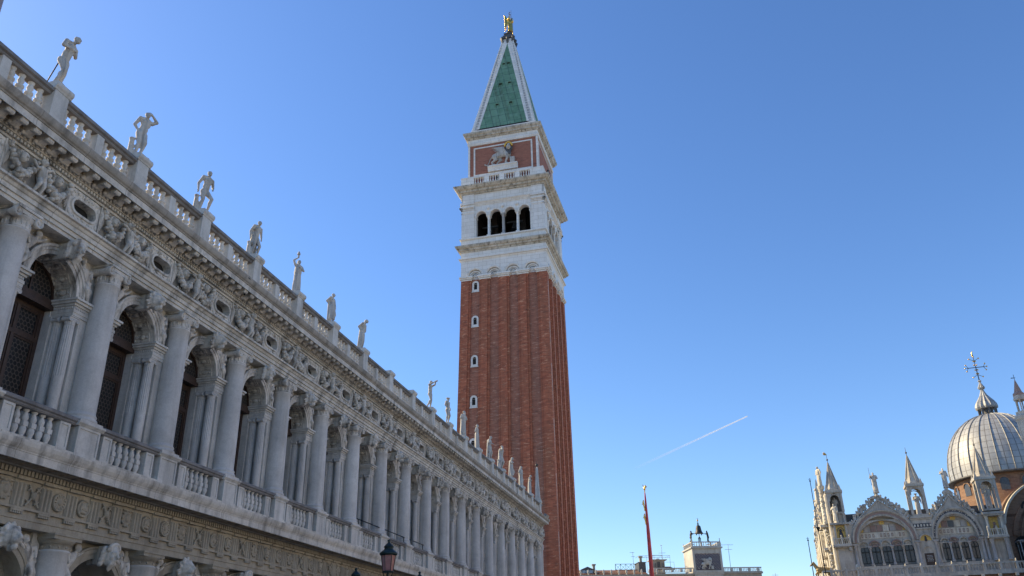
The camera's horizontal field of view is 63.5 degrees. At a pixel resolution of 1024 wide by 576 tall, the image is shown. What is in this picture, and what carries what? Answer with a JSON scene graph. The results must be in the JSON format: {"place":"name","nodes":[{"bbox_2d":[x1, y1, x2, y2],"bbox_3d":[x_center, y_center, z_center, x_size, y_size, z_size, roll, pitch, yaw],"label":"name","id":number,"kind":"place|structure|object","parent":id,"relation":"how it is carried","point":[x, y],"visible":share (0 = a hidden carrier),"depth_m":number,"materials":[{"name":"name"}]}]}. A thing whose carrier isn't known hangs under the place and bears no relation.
{"place":"outdoors","nodes":[
{"label":"outdoors","id":0,"kind":"place"},
{"bbox_2d":[0,41,549,575],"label":"library building","id":1,"kind":"structure","parent":0,"point":[174,401],"depth_m":30.01,"materials":[{"name":"stone"}]},
{"bbox_2d":[0,133,8,166],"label":"oval window","id":2,"kind":"structure","parent":1,"relation":"in","point":[3,140],"depth_m":23.29,"materials":[{"name":"stone"}]},
{"bbox_2d":[0,260,54,412],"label":"window","id":3,"kind":"structure","parent":1,"relation":"in","point":[30,306],"depth_m":25.32,"materials":[{"name":"black glass"}]},
{"bbox_2d":[47,37,81,84],"bbox_3d":[-14.213,-7.136,26.283,0.755,2.057,0.743,-10,-26,18],"label":"statue","id":4,"kind":"object","parent":1,"relation":"on","point":[68,53],"visible":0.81,"depth_m":26.25,"materials":[{"name":"stone"}]},
{"bbox_2d":[64,188,102,232],"bbox_3d":[-13.665,-2.425,26.218,0.325,1.060,1.480,-7,-26,12],"label":"oval window","id":5,"kind":"structure","parent":1,"relation":"in","point":[81,207],"depth_m":26.33,"materials":[{"name":"stone"}]},
{"bbox_2d":[96,311,134,430],"bbox_3d":[-14.003,2.970,28.358,0.480,4.890,2.020,-7,-26,12],"label":"window","id":6,"kind":"structure","parent":1,"relation":"in","point":[123,338],"depth_m":28.97,"materials":[{"name":"black glass"}]},
{"bbox_2d":[127,113,158,158],"bbox_3d":[-13.282,-5.454,29.792,0.542,2.085,0.848,-17,-29,30],"label":"statue","id":7,"kind":"object","parent":1,"relation":"on","point":[147,123],"visible":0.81,"depth_m":29.68,"materials":[{"name":"stone"}]},
{"bbox_2d":[145,246,175,283],"bbox_3d":[-12.719,-0.801,29.748,0.325,1.060,1.480,-7,-26,12],"label":"oval window","id":8,"kind":"structure","parent":1,"relation":"in","point":[160,263],"depth_m":29.90,"materials":[{"name":"stone"}]},
{"bbox_2d":[173,351,197,456],"bbox_3d":[-13.057,4.594,31.888,0.480,4.890,2.020,-7,-26,12],"label":"window","id":9,"kind":"structure","parent":1,"relation":"in","point":[190,375],"depth_m":32.70,"materials":[{"name":"black glass"}]},
{"bbox_2d":[193,171,213,213],"bbox_3d":[-12.320,-3.811,33.259,0.607,1.993,0.751,-14,-28,25],"label":"statue","id":10,"kind":"object","parent":1,"relation":"on","point":[208,180],"visible":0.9,"depth_m":33.18,"materials":[{"name":"stone"}]},
{"bbox_2d":[209,291,233,323],"bbox_3d":[-11.772,0.824,33.279,0.325,1.060,1.480,-7,-26,12],"label":"oval window","id":11,"kind":"structure","parent":1,"relation":"in","point":[221,306],"depth_m":33.45,"materials":[{"name":"stone"}]},
{"bbox_2d":[234,384,249,476],"bbox_3d":[-12.111,6.219,35.419,0.480,4.890,2.020,-7,-26,12],"label":"window","id":12,"kind":"structure","parent":1,"relation":"in","point":[244,410],"depth_m":36.47,"materials":[{"name":"black wood"}]},
{"bbox_2d":[246,221,262,253],"bbox_3d":[-11.424,-2.127,36.793,0.534,1.880,0.708,-11,-27,21],"label":"statue","id":13,"kind":"object","parent":1,"relation":"on","point":[253,243],"visible":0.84,"depth_m":36.72,"materials":[{"name":"stone"}]},
{"bbox_2d":[261,328,280,356],"bbox_3d":[-10.826,2.449,36.810,0.325,1.060,1.480,-7,-26,12],"label":"oval window","id":14,"kind":"structure","parent":1,"relation":"in","point":[271,341],"depth_m":37.01,"materials":[{"name":"stone"}]},
{"bbox_2d":[287,412,291,436],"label":"window","id":15,"kind":"structure","parent":1,"relation":"in","point":[289,434],"depth_m":40.28,"materials":[{"name":"black wood"}]},
{"bbox_2d":[292,251,304,290],"bbox_3d":[-10.478,-0.770,40.413,0.492,2.278,0.642,-17,-29,30],"label":"statue","id":16,"kind":"object","parent":1,"relation":"on","point":[298,271],"visible":0.92,"depth_m":40.28,"materials":[{"name":"stone"}]},
{"bbox_2d":[303,358,318,383],"bbox_3d":[-9.880,4.073,40.340,0.325,1.060,1.480,-7,-26,12],"label":"oval window","id":17,"kind":"structure","parent":1,"relation":"in","point":[311,371],"depth_m":40.57,"materials":[{"name":"stone"}]},
{"bbox_2d":[326,293,335,321],"bbox_3d":[-9.529,1.096,43.870,0.538,1.778,0.646,-7,-26,12],"label":"statue","id":18,"kind":"object","parent":1,"relation":"on","point":[331,308],"visible":0.87,"depth_m":43.74,"materials":[{"name":"stone"}]},
{"bbox_2d":[338,384,351,405],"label":"oval window","id":19,"kind":"structure","parent":1,"relation":"in","point":[346,394],"depth_m":44.12,"materials":[{"name":"stone"}]},
{"bbox_2d":[357,319,368,347],"bbox_3d":[-8.554,2.683,47.425,0.613,1.864,0.630,-5,-25,7],"label":"statue","id":20,"kind":"object","parent":1,"relation":"on","point":[362,326],"visible":0.87,"depth_m":47.30,"materials":[{"name":"stone"}]},
{"bbox_2d":[368,405,379,425],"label":"oval window","id":21,"kind":"structure","parent":1,"relation":"in","point":[374,416],"depth_m":47.72,"materials":[{"name":"stone"}]},
{"bbox_2d":[357,518,425,550],"bbox_3d":[-6.886,14.539,48.318,0.300,0.451,11.000,-7,-26,12],"label":"balcony cable rail","id":22,"kind":"object","parent":1,"relation":"on","point":[390,532],"visible":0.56,"depth_m":47.90,"materials":[{"name":"black metal"}]},
{"bbox_2d":[394,423,403,442],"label":"oval window","id":23,"kind":"structure","parent":1,"relation":"in","point":[399,435],"depth_m":51.21,"materials":[{"name":"stone"}]},
{"bbox_2d":[416,440,424,456],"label":"oval window","id":24,"kind":"structure","parent":1,"relation":"in","point":[421,450],"depth_m":54.82,"materials":[{"name":"stone"}]},
{"bbox_2d":[427,380,437,406],"bbox_3d":[-5.597,7.457,58.017,0.833,2.042,0.662,-7,-26,12],"label":"statue","id":25,"kind":"object","parent":1,"relation":"on","point":[431,386],"visible":0.88,"depth_m":58.03,"materials":[{"name":"stone"}]},
{"bbox_2d":[436,454,443,469],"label":"oval window","id":26,"kind":"structure","parent":1,"relation":"in","point":[441,459],"depth_m":58.36,"materials":[{"name":"stone"}]},
{"bbox_2d":[444,397,450,421],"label":"statue","id":27,"kind":"object","parent":1,"relation":"on","point":[447,405],"visible":0.88,"depth_m":61.47,"materials":[{"name":"stone"}]},
{"bbox_2d":[454,466,459,480],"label":"oval window","id":28,"kind":"structure","parent":1,"relation":"in","point":[457,475],"depth_m":61.85,"materials":[{"name":"stone"}]},
{"bbox_2d":[460,411,467,435],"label":"statue","id":29,"kind":"object","parent":1,"relation":"on","point":[463,418],"visible":0.95,"depth_m":64.96,"materials":[{"name":"stone"}]},
{"bbox_2d":[469,477,474,490],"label":"oval window","id":30,"kind":"structure","parent":1,"relation":"in","point":[472,486],"depth_m":65.42,"materials":[{"name":"stone"}]},
{"bbox_2d":[474,424,479,447],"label":"statue","id":31,"kind":"object","parent":1,"relation":"on","point":[476,443],"visible":0.93,"depth_m":68.43,"materials":[{"name":"stone"}]},
{"bbox_2d":[484,488,487,499],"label":"oval window","id":32,"kind":"structure","parent":1,"relation":"in","point":[486,490],"depth_m":68.92,"materials":[{"name":"stone"}]},
{"bbox_2d":[486,436,493,458],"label":"statue","id":33,"kind":"object","parent":1,"relation":"on","point":[489,452],"visible":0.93,"depth_m":72.00,"materials":[{"name":"stone"}]},
{"bbox_2d":[497,446,505,469],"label":"statue","id":34,"kind":"object","parent":1,"relation":"on","point":[500,462],"visible":0.88,"depth_m":75.53,"materials":[{"name":"stone"}]},
{"bbox_2d":[508,457,514,477],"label":"statue","id":35,"kind":"object","parent":1,"relation":"on","point":[511,472],"visible":0.93,"depth_m":79.02,"materials":[{"name":"stone"}]},
{"bbox_2d":[518,466,523,485],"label":"statue","id":36,"kind":"object","parent":1,"relation":"on","point":[520,471],"visible":0.95,"depth_m":82.58,"materials":[{"name":"stone"}]},
{"bbox_2d":[528,475,531,493],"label":"statue","id":37,"kind":"object","parent":1,"relation":"on","point":[529,485],"visible":0.92,"depth_m":86.08,"materials":[{"name":"stone"}]},
{"bbox_2d":[535,460,541,500],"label":"obelisk","id":38,"kind":"object","parent":1,"relation":"on","point":[537,493],"visible":0.97,"depth_m":89.91,"materials":[{"name":"stone"}]},
{"bbox_2d":[0,0,1023,575],"label":"sky","id":39,"kind":"structure","parent":0,"point":[803,220],"materials":[{"name":"blue"}]},
{"bbox_2d":[453,31,578,575],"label":"bell tower","id":40,"kind":"structure","parent":0,"point":[513,391],"depth_m":114.54,"materials":[{"name":"brick"}]},
{"bbox_2d":[469,395,477,407],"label":"window","id":41,"kind":"structure","parent":40,"relation":"in","point":[473,400],"depth_m":109.03,"materials":[{"name":"white stone"}]},
{"bbox_2d":[470,355,477,367],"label":"window","id":42,"kind":"structure","parent":40,"relation":"in","point":[474,359],"depth_m":111.44,"materials":[{"name":"white stone"}]},
{"bbox_2d":[471,316,478,327],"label":"window","id":43,"kind":"structure","parent":40,"relation":"in","point":[475,320],"depth_m":113.91,"materials":[{"name":"white stone"}]},
{"bbox_2d":[472,281,478,292],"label":"window","id":44,"kind":"structure","parent":40,"relation":"in","point":[475,285],"depth_m":116.20,"materials":[{"name":"white stone"}]},
{"bbox_2d":[504,12,512,33],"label":"angel statue","id":45,"kind":"object","parent":40,"relation":"on","point":[508,22],"visible":1,"depth_m":142.23,"materials":[{"name":"metal"}]},
{"bbox_2d":[579,556,657,575],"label":"old office building","id":46,"kind":"structure","parent":0,"point":[640,568],"depth_m":162.47,"materials":[{"name":"stone"}]},
{"bbox_2d":[637,555,674,573],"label":"roof pavilion","id":47,"kind":"structure","parent":46,"relation":"on","point":[658,563],"depth_m":168.49,"materials":[{"name":"paint"}]},
{"bbox_2d":[813,351,1023,575],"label":"church","id":48,"kind":"structure","parent":0,"point":[964,530],"depth_m":98.72,"materials":[{"name":"stone"}]},
{"bbox_2d":[815,467,822,486],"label":"saint statue","id":49,"kind":"object","parent":48,"relation":"on","point":[818,474],"visible":1,"depth_m":103.82,"materials":[{"name":"white stone"}]},
{"bbox_2d":[810,561,830,575],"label":"horse statue","id":50,"kind":"object","parent":48,"relation":"on","point":[819,570],"visible":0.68,"depth_m":100.41,"materials":[{"name":"brown metal"}]},
{"bbox_2d":[830,504,838,522],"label":"saint statue","id":51,"kind":"object","parent":48,"relation":"on","point":[834,509],"visible":1,"depth_m":100.75,"materials":[{"name":"white stone"}]},
{"bbox_2d":[861,547,871,563],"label":"window","id":52,"kind":"structure","parent":48,"relation":"in","point":[865,552],"depth_m":98.67,"materials":[{"name":"grey glass"}]},
{"bbox_2d":[868,470,878,493],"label":"saint statue","id":53,"kind":"object","parent":48,"relation":"on","point":[874,483],"visible":1,"depth_m":101.17,"materials":[{"name":"stone"}]},
{"bbox_2d":[872,547,882,563],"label":"window","id":54,"kind":"structure","parent":48,"relation":"in","point":[876,552],"depth_m":98.33,"materials":[{"name":"grey glass"}]},
{"bbox_2d":[882,546,893,562],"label":"window","id":55,"kind":"structure","parent":48,"relation":"in","point":[887,551],"depth_m":98.00,"materials":[{"name":"grey glass"}]},
{"bbox_2d":[894,545,904,562],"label":"window","id":56,"kind":"structure","parent":48,"relation":"in","point":[898,550],"depth_m":97.65,"materials":[{"name":"grey glass"}]},
{"bbox_2d":[905,545,915,561],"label":"window","id":57,"kind":"structure","parent":48,"relation":"in","point":[909,549],"depth_m":97.33,"materials":[{"name":"grey glass"}]},
{"bbox_2d":[912,493,921,513],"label":"saint statue","id":58,"kind":"object","parent":48,"relation":"on","point":[915,499],"visible":0.99,"depth_m":99.12,"materials":[{"name":"stone"}]},
{"bbox_2d":[924,553,935,564],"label":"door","id":59,"kind":"structure","parent":48,"relation":"in","point":[930,558],"depth_m":96.08,"materials":[{"name":"wood"}]},
{"bbox_2d":[939,468,948,487],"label":"saint statue","id":60,"kind":"object","parent":48,"relation":"on","point":[943,473],"visible":1,"depth_m":99.01,"materials":[{"name":"stone"}]},
{"bbox_2d":[942,543,951,559],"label":"window","id":61,"kind":"structure","parent":48,"relation":"in","point":[946,548],"depth_m":96.24,"materials":[{"name":"grey glass"}]},
{"bbox_2d":[952,542,961,559],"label":"window","id":62,"kind":"structure","parent":48,"relation":"in","point":[955,546],"depth_m":95.96,"materials":[{"name":"grey glass"}]},
{"bbox_2d":[961,542,971,558],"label":"window","id":63,"kind":"structure","parent":48,"relation":"in","point":[965,546],"depth_m":95.68,"materials":[{"name":"grey glass"}]},
{"bbox_2d":[971,541,980,558],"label":"window","id":64,"kind":"structure","parent":48,"relation":"in","point":[975,547],"depth_m":95.40,"materials":[{"name":"grey glass"}]},
{"bbox_2d":[981,486,992,507],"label":"saint statue","id":65,"kind":"object","parent":48,"relation":"on","point":[986,493],"visible":0.95,"depth_m":96.56,"materials":[{"name":"stone"}]},
{"bbox_2d":[1015,536,1023,564],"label":"transept window","id":66,"kind":"structure","parent":48,"relation":"in","point":[1020,537],"depth_m":97.16,"materials":[{"name":"black glass"}]},
{"bbox_2d":[1011,375,1023,445],"bbox_3d":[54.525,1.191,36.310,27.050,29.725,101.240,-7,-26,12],"label":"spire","id":67,"kind":"structure","parent":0,"point":[1018,394],"depth_m":87.18,"materials":[{"name":"stone"}]},
{"label":"ground","id":68,"kind":"structure","parent":0,"visible":0},
{"bbox_2d":[351,568,360,575],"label":"street lamp","id":69,"kind":"object","parent":68,"relation":"on","point":[355,573],"visible":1,"depth_m":28.73,"materials":[{"name":"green metal"}]},
{"bbox_2d":[379,539,397,575],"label":"street lamp","id":70,"kind":"object","parent":68,"relation":"on","point":[388,554],"visible":1,"depth_m":27.79,"materials":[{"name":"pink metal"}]},
{"bbox_2d":[642,485,653,575],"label":"flagpole","id":71,"kind":"object","parent":68,"relation":"on","point":[650,558],"visible":1,"depth_m":107.11,"materials":[{"name":"red paint"}]},
{"bbox_2d":[654,538,762,575],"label":"clock tower","id":72,"kind":"structure","parent":68,"relation":"on","point":[701,560],"depth_m":163.07,"materials":[{"name":"stone"}]},
{"bbox_2d":[695,519,702,545],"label":"bell","id":73,"kind":"object","parent":72,"relation":"on","point":[698,529],"visible":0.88,"depth_m":167.14,"materials":[{"name":"brown metal"}]},
{"bbox_2d":[806,537,813,575],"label":"mast","id":74,"kind":"object","parent":68,"relation":"on","point":[810,555],"visible":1,"depth_m":94.59,"materials":[{"name":"black metal"}]},
{"bbox_2d":[809,478,826,575],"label":"mast","id":75,"kind":"object","parent":68,"relation":"on","point":[818,528],"visible":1,"depth_m":95.43,"materials":[{"name":"black metal"}]}
]}

